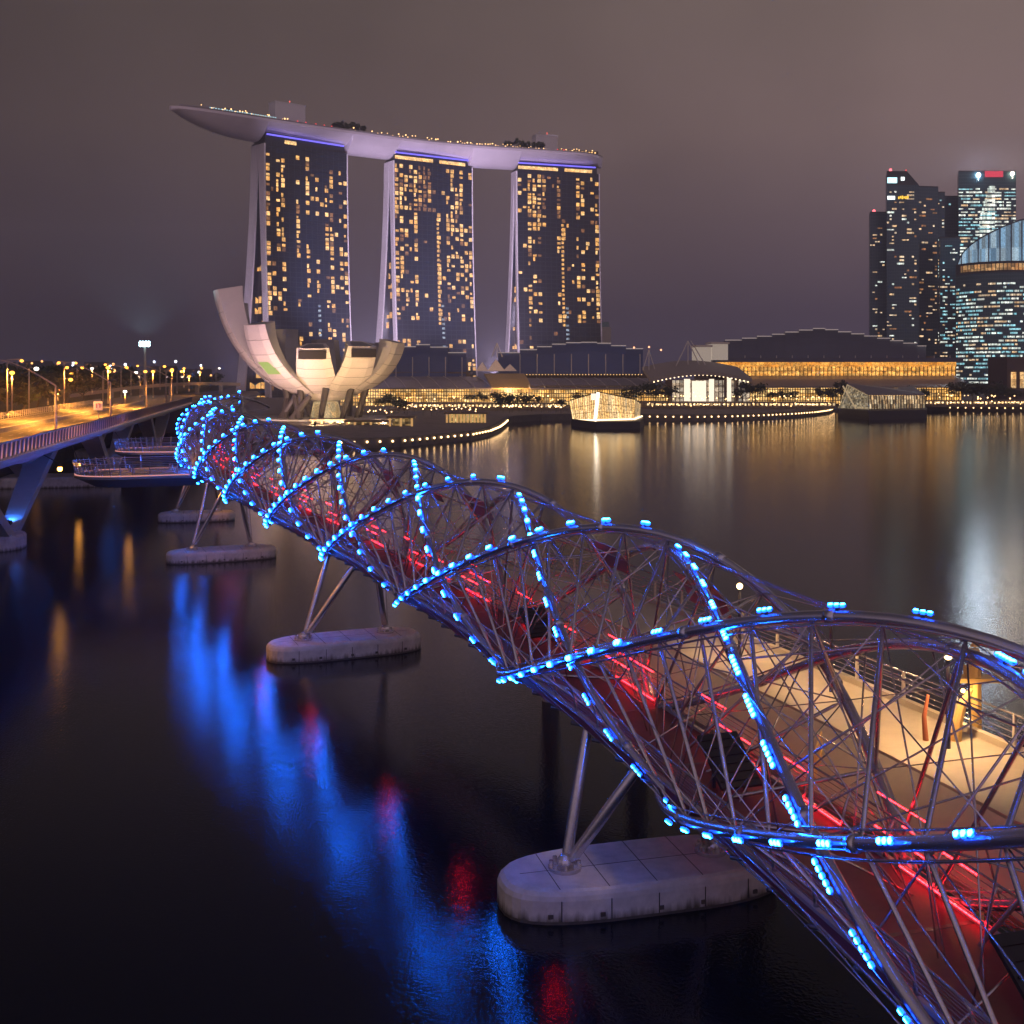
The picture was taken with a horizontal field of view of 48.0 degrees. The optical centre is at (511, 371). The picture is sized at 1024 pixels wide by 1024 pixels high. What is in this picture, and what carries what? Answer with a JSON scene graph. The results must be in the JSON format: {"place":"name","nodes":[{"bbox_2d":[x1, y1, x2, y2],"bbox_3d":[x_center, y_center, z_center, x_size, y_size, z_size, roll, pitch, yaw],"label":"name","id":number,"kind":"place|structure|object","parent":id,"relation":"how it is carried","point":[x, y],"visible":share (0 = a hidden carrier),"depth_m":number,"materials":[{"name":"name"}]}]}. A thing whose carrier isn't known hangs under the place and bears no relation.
{"place":"outdoors","nodes":[
{"label":"outdoors","id":0,"kind":"place"},
{"bbox_2d":[0,381,235,477],"bbox_3d":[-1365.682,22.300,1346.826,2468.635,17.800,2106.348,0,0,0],"label":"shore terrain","id":1,"kind":"structure","parent":0,"point":[64,455],"depth_m":522.38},
{"bbox_2d":[9,371,14,415],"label":"street lamp","id":2,"kind":"object","parent":1,"relation":"on","point":[11,372],"visible":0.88,"depth_m":329.86,"materials":[{"name":"beige metal"}]},
{"bbox_2d":[0,365,40,411],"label":"shore tree","id":3,"kind":"object","parent":1,"relation":"on","point":[20,376],"visible":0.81,"depth_m":359.81,"materials":[{"name":"green plant"}]},
{"bbox_2d":[8,374,43,410],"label":"shore tree","id":4,"kind":"object","parent":1,"relation":"on","point":[24,389],"visible":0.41,"depth_m":375.06,"materials":[{"name":"green plant"}]},
{"bbox_2d":[24,361,52,367],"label":"town block","id":5,"kind":"structure","parent":1,"relation":"on","point":[44,363],"depth_m":1700.00,"materials":[{"name":"grey"}]},
{"bbox_2d":[8,369,70,409],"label":"shore tree","id":6,"kind":"object","parent":1,"relation":"on","point":[52,377],"visible":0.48,"depth_m":389.70,"materials":[{"name":"green plant"}]},
{"bbox_2d":[33,364,66,406],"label":"shore tree","id":7,"kind":"object","parent":1,"relation":"on","point":[47,369],"visible":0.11,"depth_m":422.14,"materials":[{"name":"green plant"}]},
{"bbox_2d":[54,368,89,403],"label":"shore tree","id":8,"kind":"object","parent":1,"relation":"on","point":[75,381],"visible":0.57,"depth_m":451.25,"materials":[{"name":"green plant"}]},
{"bbox_2d":[69,366,106,400],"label":"shore tree","id":9,"kind":"object","parent":1,"relation":"on","point":[95,382],"visible":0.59,"depth_m":479.85,"materials":[{"name":"green plant"}]},
{"bbox_2d":[72,363,112,396],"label":"shore tree","id":10,"kind":"object","parent":1,"relation":"on","point":[98,370],"visible":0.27,"depth_m":601.09,"materials":[{"name":"green plant"}]},
{"bbox_2d":[102,372,130,388],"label":"shore tree","id":11,"kind":"object","parent":1,"relation":"on","point":[119,378],"visible":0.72,"depth_m":618.33,"materials":[{"name":"green plant"}]},
{"bbox_2d":[112,366,143,393],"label":"shore tree","id":12,"kind":"object","parent":1,"relation":"on","point":[133,378],"visible":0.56,"depth_m":658.64,"materials":[{"name":"green plant"}]},
{"bbox_2d":[134,370,169,392],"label":"shore tree","id":13,"kind":"object","parent":1,"relation":"on","point":[155,378],"visible":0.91,"depth_m":697.45,"materials":[{"name":"green plant"}]},
{"bbox_2d":[70,382,239,397],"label":"flyover","id":14,"kind":"object","parent":1,"relation":"on","point":[196,384],"visible":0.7,"depth_m":658.35,"materials":[{"name":"beige concrete"}]},
{"bbox_2d":[139,341,150,384],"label":"floodlight mast","id":15,"kind":"object","parent":14,"relation":"on","point":[144,344],"visible":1,"depth_m":639.38,"materials":[{"name":"beige metal"}]},
{"bbox_2d":[150,366,176,380],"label":"town block","id":16,"kind":"structure","parent":1,"relation":"on","point":[162,368],"depth_m":1800.00,"materials":[{"name":"grey"}]},
{"bbox_2d":[154,367,187,383],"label":"shore tree","id":17,"kind":"object","parent":1,"relation":"on","point":[176,379],"visible":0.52,"depth_m":757.56,"materials":[{"name":"green plant"}]},
{"bbox_2d":[176,369,211,381],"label":"town block","id":18,"kind":"structure","parent":1,"relation":"on","point":[207,372],"depth_m":1700.00,"materials":[{"name":"grey"}]},
{"bbox_2d":[73,387,259,432],"bbox_3d":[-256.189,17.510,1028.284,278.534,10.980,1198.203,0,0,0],"label":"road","id":19,"kind":"structure","parent":0,"point":[173,421],"depth_m":521.63,"materials":[{"name":"grey asphalt"}]},
{"bbox_2d":[181,371,205,389],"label":"shore tree","id":20,"kind":"object","parent":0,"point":[194,378],"visible":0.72,"depth_m":798.97,"materials":[{"name":"green plant"}]},
{"bbox_2d":[198,372,224,389],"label":"shore tree","id":21,"kind":"object","parent":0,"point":[218,377],"visible":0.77,"depth_m":820.75,"materials":[{"name":"green plant"}]},
{"bbox_2d":[0,411,1023,1023],"bbox_3d":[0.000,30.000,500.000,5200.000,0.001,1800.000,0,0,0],"label":"water","id":22,"kind":"structure","parent":0,"point":[210,813],"depth_m":93.62,"materials":[{"name":"black liquid"}]},
{"bbox_2d":[0,450,57,551],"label":"road bridge pier","id":23,"kind":"structure","parent":22,"relation":"in","point":[27,488],"depth_m":206.12,"materials":[{"name":"concrete"}]},
{"bbox_2d":[0,396,193,468],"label":"road bridge","id":24,"kind":"structure","parent":23,"relation":"on","point":[26,438],"depth_m":250.37,"materials":[{"name":"paint"}]},
{"bbox_2d":[6,358,23,418],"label":"street lamp","id":25,"kind":"object","parent":24,"relation":"on","point":[7,386],"visible":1,"depth_m":293.95,"materials":[{"name":"beige metal"}]},
{"bbox_2d":[0,359,56,428],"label":"street lamp","id":26,"kind":"object","parent":24,"relation":"on","point":[55,422],"visible":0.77,"depth_m":197.70,"materials":[{"name":"beige metal"}]},
{"bbox_2d":[28,367,38,412],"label":"street lamp","id":27,"kind":"object","parent":24,"relation":"on","point":[36,368],"visible":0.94,"depth_m":339.88,"materials":[{"name":"beige metal"}]},
{"bbox_2d":[57,361,111,415],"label":"street lamp","id":28,"kind":"object","parent":24,"relation":"on","point":[101,377],"visible":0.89,"depth_m":257.47,"materials":[{"name":"beige"}]},
{"bbox_2d":[0,425,133,488],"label":"road bridge pier","id":29,"kind":"structure","parent":22,"relation":"in","point":[95,447],"depth_m":297.15,"materials":[{"name":"concrete"}]},
{"bbox_2d":[74,413,169,458],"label":"road bridge pier","id":30,"kind":"structure","parent":22,"relation":"in","point":[149,429],"depth_m":397.60,"materials":[{"name":"concrete"}]},
{"bbox_2d":[158,458,234,522],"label":"bridge pier","id":31,"kind":"structure","parent":22,"relation":"in","point":[175,515],"depth_m":230.26,"materials":[{"name":"concrete"}]},
{"bbox_2d":[166,482,275,564],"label":"bridge pier","id":32,"kind":"structure","parent":22,"relation":"in","point":[249,551],"depth_m":182.09,"materials":[{"name":"concrete"}]},
{"bbox_2d":[266,553,420,663],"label":"bridge pier","id":33,"kind":"structure","parent":22,"relation":"in","point":[306,645],"depth_m":120.98,"materials":[{"name":"concrete"}]},
{"bbox_2d":[175,391,1023,1023],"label":"helix footbridge","id":34,"kind":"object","parent":33,"relation":"on","point":[913,941],"visible":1,"depth_m":54.95,"materials":[{"name":"silver metal"}]},
{"bbox_2d":[72,455,207,487],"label":"viewing platform","id":35,"kind":"structure","parent":34,"relation":"attached to","point":[125,477],"depth_m":186.65,"materials":[{"name":"grey metal"}]},
{"bbox_2d":[113,436,198,460],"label":"viewing platform","id":36,"kind":"structure","parent":34,"relation":"attached to","point":[147,451],"depth_m":228.37,"materials":[{"name":"grey metal"}]},
{"bbox_2d":[519,607,554,639],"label":"display board","id":37,"kind":"object","parent":34,"relation":"on","point":[540,629],"visible":0.49,"depth_m":84.55,"materials":[{"name":"grey metal"}]},
{"bbox_2d":[696,731,762,790],"bbox_3d":[10.683,19.252,56.619,2.200,2.224,2.628,0,0,-18],"label":"display board","id":38,"kind":"object","parent":34,"relation":"on","point":[734,757],"visible":0.69,"depth_m":56.44,"materials":[{"name":"grey metal"}]},
{"bbox_2d":[989,930,1023,1023],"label":"display board","id":39,"kind":"object","parent":34,"relation":"on","point":[1011,944],"visible":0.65,"depth_m":37.44,"materials":[{"name":"grey metal"}]},
{"bbox_2d":[569,391,643,428],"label":"glass pavilion","id":40,"kind":"structure","parent":22,"relation":"on","point":[599,410],"depth_m":612.79,"materials":[{"name":"grey"}]},
{"bbox_2d":[497,729,771,924],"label":"bridge pier","id":41,"kind":"structure","parent":22,"relation":"in","point":[582,881],"depth_m":64.42,"materials":[{"name":"concrete"}]},
{"bbox_2d":[838,383,926,419],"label":"glass pavilion","id":42,"kind":"structure","parent":22,"relation":"on","point":[857,401],"depth_m":755.15,"materials":[{"name":"grey"}]},
{"bbox_2d":[950,643,1002,919],"bbox_3d":[24.944,22.662,61.803,2.600,16.677,1.204,0,0,0],"label":"ornate mast","id":43,"kind":"object","parent":22,"relation":"in","point":[976,675],"visible":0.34,"depth_m":61.64,"materials":[{"name":"gold metal"}]},
{"bbox_2d":[0,0,1023,383],"label":"sky","id":44,"kind":"structure","parent":0,"point":[748,148],"materials":[{"name":"purple"}]},
{"bbox_2d":[498,342,646,377],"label":"casino hall","id":45,"kind":"structure","parent":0,"point":[585,360],"depth_m":994.80,"materials":[{"name":"blue"}]},
{"bbox_2d":[208,393,987,445],"bbox_3d":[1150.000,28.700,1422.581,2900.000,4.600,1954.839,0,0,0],"label":"ground","id":46,"kind":"structure","parent":0,"point":[425,422],"depth_m":639.16,"materials":[{"name":"grey concrete"}]},
{"bbox_2d":[236,133,351,397],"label":"hotel tower","id":47,"kind":"structure","parent":46,"relation":"on","point":[297,271],"depth_m":1220.64,"materials":[{"name":"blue glass"}]},
{"bbox_2d":[276,156,349,350],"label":"window","id":48,"kind":"structure","parent":47,"relation":"in","point":[297,157],"depth_m":1244.12,"materials":[{"name":"yellow glass"}]},
{"bbox_2d":[213,286,404,421],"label":"lotus museum","id":49,"kind":"structure","parent":46,"relation":"on","point":[321,374],"depth_m":627.74,"materials":[{"name":"grey"}]},
{"bbox_2d":[298,350,325,358],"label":"slot window","id":50,"kind":"structure","parent":49,"relation":"in","point":[302,354],"depth_m":614.68,"materials":[{"name":"black glass"}]},
{"bbox_2d":[351,349,375,356],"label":"slot window","id":51,"kind":"structure","parent":49,"relation":"in","point":[354,352],"depth_m":617.09,"materials":[{"name":"black glass"}]},
{"bbox_2d":[309,419,349,423],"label":"quay pavilion","id":52,"kind":"structure","parent":46,"relation":"on","point":[330,421],"depth_m":589.00,"materials":[{"name":"yellow metal"}]},
{"bbox_2d":[343,419,391,424],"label":"quay pavilion","id":53,"kind":"structure","parent":46,"relation":"on","point":[368,421],"depth_m":574.00,"materials":[{"name":"brown metal"}]},
{"bbox_2d":[369,393,402,412],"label":"promenade tree","id":54,"kind":"object","parent":46,"relation":"on","point":[385,399],"visible":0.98,"depth_m":738.01,"materials":[{"name":"green plant"}]},
{"bbox_2d":[386,415,416,425],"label":"quay pavilion","id":55,"kind":"structure","parent":46,"relation":"on","point":[402,420],"depth_m":567.00,"materials":[{"name":"brown metal"}]},
{"bbox_2d":[339,376,492,405],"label":"shopping mall","id":56,"kind":"structure","parent":46,"relation":"on","point":[438,389],"depth_m":907.00,"materials":[{"name":"yellow glass"}]},
{"bbox_2d":[376,151,477,376],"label":"hotel tower","id":57,"kind":"structure","parent":46,"relation":"on","point":[426,292],"depth_m":1316.61,"materials":[{"name":"black glass"}]},
{"bbox_2d":[169,101,602,169],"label":"roof deck","id":58,"kind":"structure","parent":57,"relation":"on","point":[285,119],"depth_m":1269.75,"materials":[{"name":"grey metal"}]},
{"bbox_2d":[395,163,475,376],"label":"window","id":59,"kind":"structure","parent":57,"relation":"in","point":[401,165],"depth_m":1329.86,"materials":[{"name":"yellow glass"}]},
{"bbox_2d":[388,344,472,376],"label":"theatre","id":60,"kind":"structure","parent":46,"relation":"on","point":[421,360],"depth_m":985.39,"materials":[{"name":"blue"}]},
{"bbox_2d":[444,412,487,422],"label":"quay pavilion","id":61,"kind":"structure","parent":46,"relation":"on","point":[467,417],"depth_m":599.00,"materials":[{"name":"beige glass"}]},
{"bbox_2d":[390,395,566,410],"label":"terrace","id":62,"kind":"structure","parent":46,"relation":"on","point":[439,406],"depth_m":800.00,"materials":[{"name":"stone"}]},
{"bbox_2d":[489,391,513,404],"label":"promenade tree","id":63,"kind":"object","parent":46,"relation":"on","point":[497,396],"visible":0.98,"depth_m":787.55,"materials":[{"name":"green plant"}]},
{"bbox_2d":[476,343,531,401],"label":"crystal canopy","id":64,"kind":"object","parent":46,"relation":"on","point":[513,384],"visible":0.56,"depth_m":920.02,"materials":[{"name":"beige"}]},
{"bbox_2d":[503,393,521,407],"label":"promenade tree","id":65,"kind":"object","parent":46,"relation":"on","point":[511,400],"visible":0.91,"depth_m":795.11,"materials":[{"name":"green plant"}]},
{"bbox_2d":[516,392,543,407],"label":"promenade tree","id":66,"kind":"object","parent":46,"relation":"on","point":[525,398],"visible":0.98,"depth_m":778.79,"materials":[{"name":"green plant"}]},
{"bbox_2d":[505,162,601,351],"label":"hotel tower","id":67,"kind":"structure","parent":46,"relation":"on","point":[554,287],"depth_m":1374.40,"materials":[{"name":"black glass"}]},
{"bbox_2d":[528,174,599,322],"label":"window","id":68,"kind":"structure","parent":67,"relation":"in","point":[529,175],"depth_m":1381.83,"materials":[{"name":"yellow glass"}]},
{"bbox_2d":[164,406,1023,449],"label":"quay edge","id":69,"kind":"object","parent":46,"relation":"on","point":[386,442],"visible":0.54,"depth_m":693.30,"materials":[{"name":"grey concrete"}]},
{"bbox_2d":[527,377,666,404],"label":"shopping mall","id":70,"kind":"structure","parent":46,"relation":"on","point":[555,389],"depth_m":907.00,"materials":[{"name":"yellow glass"}]},
{"bbox_2d":[633,341,751,400],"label":"glass hall","id":71,"kind":"structure","parent":46,"relation":"on","point":[721,390],"depth_m":882.00,"materials":[{"name":"grey"}]},
{"bbox_2d":[640,395,839,408],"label":"terrace","id":72,"kind":"structure","parent":46,"relation":"on","point":[736,405],"depth_m":830.00,"materials":[{"name":"stone"}]},
{"bbox_2d":[626,383,652,402],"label":"promenade tree","id":73,"kind":"object","parent":72,"relation":"on","point":[647,388],"visible":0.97,"depth_m":797.75,"materials":[{"name":"green plant"}]},
{"bbox_2d":[641,381,663,403],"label":"promenade tree","id":74,"kind":"object","parent":72,"relation":"on","point":[656,393],"visible":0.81,"depth_m":810.55,"materials":[{"name":"green plant"}]},
{"bbox_2d":[659,386,679,403],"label":"promenade tree","id":75,"kind":"object","parent":72,"relation":"on","point":[669,390],"visible":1,"depth_m":812.04,"materials":[{"name":"green plant"}]},
{"bbox_2d":[732,381,753,402],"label":"promenade tree","id":76,"kind":"object","parent":72,"relation":"on","point":[746,387],"visible":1,"depth_m":829.46,"materials":[{"name":"green plant"}]},
{"bbox_2d":[749,382,768,402],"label":"promenade tree","id":77,"kind":"object","parent":72,"relation":"on","point":[758,387],"visible":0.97,"depth_m":830.30,"materials":[{"name":"green plant"}]},
{"bbox_2d":[813,386,828,401],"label":"promenade tree","id":78,"kind":"object","parent":72,"relation":"on","point":[818,391],"visible":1,"depth_m":849.81,"materials":[{"name":"green plant"}]},
{"bbox_2d":[694,328,966,403],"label":"building","id":79,"kind":"structure","parent":46,"relation":"on","point":[803,363],"depth_m":967.00,"materials":[{"name":"grey"}]},
{"bbox_2d":[691,342,729,361],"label":"entrance gallery","id":80,"kind":"object","parent":79,"relation":"on","point":[709,351],"visible":0.82,"depth_m":948.00,"materials":[{"name":"grey"}]},
{"bbox_2d":[945,196,957,236],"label":"skyscraper","id":81,"kind":"structure","parent":46,"relation":"on","point":[951,216],"depth_m":1590.00,"materials":[{"name":"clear glass"}]},
{"bbox_2d":[926,393,1023,406],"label":"terrace","id":82,"kind":"structure","parent":46,"relation":"on","point":[968,403],"depth_m":879.75,"materials":[{"name":"stone"}]},
{"bbox_2d":[945,382,970,401],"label":"promenade tree","id":83,"kind":"object","parent":82,"relation":"on","point":[955,388],"visible":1,"depth_m":869.94,"materials":[{"name":"green plant"}]},
{"bbox_2d":[960,380,984,401],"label":"promenade tree","id":84,"kind":"object","parent":82,"relation":"on","point":[971,389],"visible":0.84,"depth_m":872.82,"materials":[{"name":"green plant"}]},
{"bbox_2d":[971,381,993,401],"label":"promenade tree","id":85,"kind":"object","parent":82,"relation":"on","point":[981,387],"visible":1,"depth_m":865.50,"materials":[{"name":"green plant"}]},
{"bbox_2d":[988,380,1018,401],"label":"promenade tree","id":86,"kind":"object","parent":82,"relation":"on","point":[1000,390],"visible":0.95,"depth_m":872.07,"materials":[{"name":"green plant"}]},
{"bbox_2d":[602,322,610,342],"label":"white block","id":87,"kind":"structure","parent":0,"point":[606,333],"depth_m":1500.00,"materials":[{"name":"beige"}]},
{"bbox_2d":[618,388,641,398],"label":"promenade tree","id":88,"kind":"object","parent":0,"point":[627,394],"visible":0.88,"depth_m":798.76,"materials":[{"name":"green plant"}]},
{"bbox_2d":[415,531,1023,931],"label":"side walkway","id":89,"kind":"structure","parent":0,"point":[892,751],"depth_m":61.55,"materials":[{"name":"concrete"}]},
{"bbox_2d":[737,583,742,655],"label":"walkway lamp","id":90,"kind":"object","parent":89,"relation":"on","point":[739,586],"visible":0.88,"depth_m":75.62,"materials":[{"name":"grey metal"}]},
{"bbox_2d":[814,731,821,777],"bbox_3d":[15.254,19.396,57.613,0.114,1.820,3.573,0,0,23],"label":"gold fence","id":91,"kind":"object","parent":89,"relation":"on","point":[819,753],"visible":0.49,"depth_m":57.98,"materials":[{"name":"gold metal"}]},
{"bbox_2d":[922,688,972,741],"bbox_3d":[22.115,17.481,58.395,2.621,2.892,0.600,0,0,0],"label":"ornate post","id":92,"kind":"object","parent":89,"relation":"on","point":[958,718],"visible":0.69,"depth_m":58.27,"materials":[{"name":"gold metal"}]},
{"bbox_2d":[945,656,951,748],"bbox_3d":[21.670,16.300,57.146,0.370,4.800,0.370,0,0,-22],"label":"walkway lamp","id":93,"kind":"object","parent":89,"relation":"on","point":[947,658],"visible":0.5,"depth_m":57.06,"materials":[{"name":"grey metal"}]},
{"bbox_2d":[833,380,847,398],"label":"promenade tree","id":94,"kind":"object","parent":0,"point":[839,390],"visible":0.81,"depth_m":859.60,"materials":[{"name":"green plant"}]},
{"bbox_2d":[869,210,885,337],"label":"skyscraper","id":95,"kind":"structure","parent":0,"point":[877,274],"depth_m":1500.00,"materials":[{"name":"black glass"}]},
{"bbox_2d":[886,168,918,344],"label":"skyscraper","id":96,"kind":"structure","parent":0,"point":[902,255],"depth_m":1480.00,"materials":[{"name":"black glass"}]},
{"bbox_2d":[890,191,915,304],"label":"window","id":97,"kind":"structure","parent":96,"relation":"in","point":[890,191],"depth_m":1479.95,"materials":[{"name":"yellow"}]},
{"bbox_2d":[919,186,937,357],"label":"skyscraper","id":98,"kind":"structure","parent":0,"point":[928,266],"depth_m":1513.23,"materials":[{"name":"black glass"}]},
{"bbox_2d":[938,192,944,357],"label":"skyscraper","id":99,"kind":"structure","parent":0,"point":[941,214],"depth_m":1522.00,"materials":[{"name":"black glass"}]},
{"bbox_2d":[939,237,959,357],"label":"skyscraper","id":100,"kind":"structure","parent":0,"point":[949,252],"depth_m":1470.00,"materials":[{"name":"black glass"}]},
{"bbox_2d":[957,171,1015,255],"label":"skyscraper","id":101,"kind":"structure","parent":0,"point":[986,202],"depth_m":1540.00,"materials":[{"name":"black glass"}]},
{"bbox_2d":[959,188,1015,241],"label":"window","id":102,"kind":"structure","parent":101,"relation":"in","point":[975,188],"depth_m":1540.03,"materials":[{"name":"grey glass"}]},
{"bbox_2d":[955,219,1023,393],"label":"skyscraper","id":103,"kind":"structure","parent":0,"point":[989,299],"depth_m":1393.22,"materials":[{"name":"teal glass"}]},
{"bbox_2d":[956,282,1023,382],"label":"window","id":104,"kind":"structure","parent":103,"relation":"in","point":[1001,282],"depth_m":1398.46,"materials":[{"name":"teal"}]},
{"bbox_2d":[961,263,1023,272],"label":"terrace window","id":105,"kind":"structure","parent":103,"relation":"in","point":[1014,265],"depth_m":1390.62,"materials":[{"name":"orange"}]},
{"bbox_2d":[988,357,1023,399],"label":"building","id":106,"kind":"structure","parent":0,"point":[1009,371],"depth_m":1000.00,"materials":[{"name":"brown"}]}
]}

